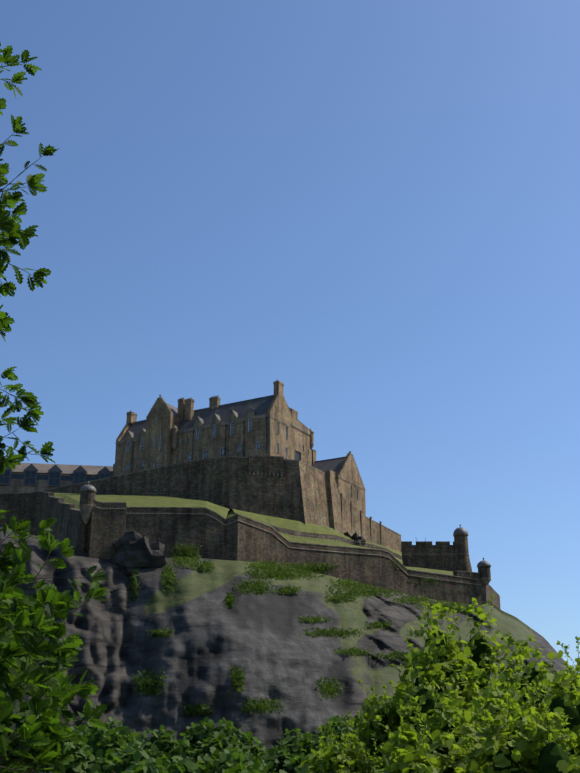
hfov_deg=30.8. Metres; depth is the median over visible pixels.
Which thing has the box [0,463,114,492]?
back block
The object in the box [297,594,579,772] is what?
bright tree
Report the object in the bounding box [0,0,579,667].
sky
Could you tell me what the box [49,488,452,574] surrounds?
grass terraces
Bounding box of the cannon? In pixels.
[343,532,365,545]
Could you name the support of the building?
on the ramparts at (290, 489)
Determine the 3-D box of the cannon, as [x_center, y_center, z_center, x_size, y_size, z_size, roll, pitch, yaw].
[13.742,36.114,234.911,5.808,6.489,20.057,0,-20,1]
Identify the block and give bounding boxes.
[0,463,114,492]
[312,449,365,515]
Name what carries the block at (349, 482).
on the ramparts at (290, 489)
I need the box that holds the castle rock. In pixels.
[0,527,576,750]
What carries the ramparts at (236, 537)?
on the castle rock
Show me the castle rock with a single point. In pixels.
(214, 639)
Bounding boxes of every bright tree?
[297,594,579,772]
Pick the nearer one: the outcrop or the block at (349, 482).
the outcrop
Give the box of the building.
[114,380,313,475]
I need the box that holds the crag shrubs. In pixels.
[128,543,482,715]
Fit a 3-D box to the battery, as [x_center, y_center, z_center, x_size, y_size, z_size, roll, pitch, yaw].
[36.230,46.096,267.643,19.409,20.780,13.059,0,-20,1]
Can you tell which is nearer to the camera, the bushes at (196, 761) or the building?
the bushes at (196, 761)
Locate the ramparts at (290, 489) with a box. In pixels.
[35,455,402,561]
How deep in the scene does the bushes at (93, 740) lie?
85.76 m
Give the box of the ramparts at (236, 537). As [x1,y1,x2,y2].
[0,481,500,609]
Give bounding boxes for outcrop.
[112,531,165,575]
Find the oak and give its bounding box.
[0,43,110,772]
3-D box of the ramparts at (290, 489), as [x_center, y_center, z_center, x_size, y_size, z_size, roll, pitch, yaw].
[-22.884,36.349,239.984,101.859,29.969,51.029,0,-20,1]
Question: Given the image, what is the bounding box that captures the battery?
[401,524,471,571]

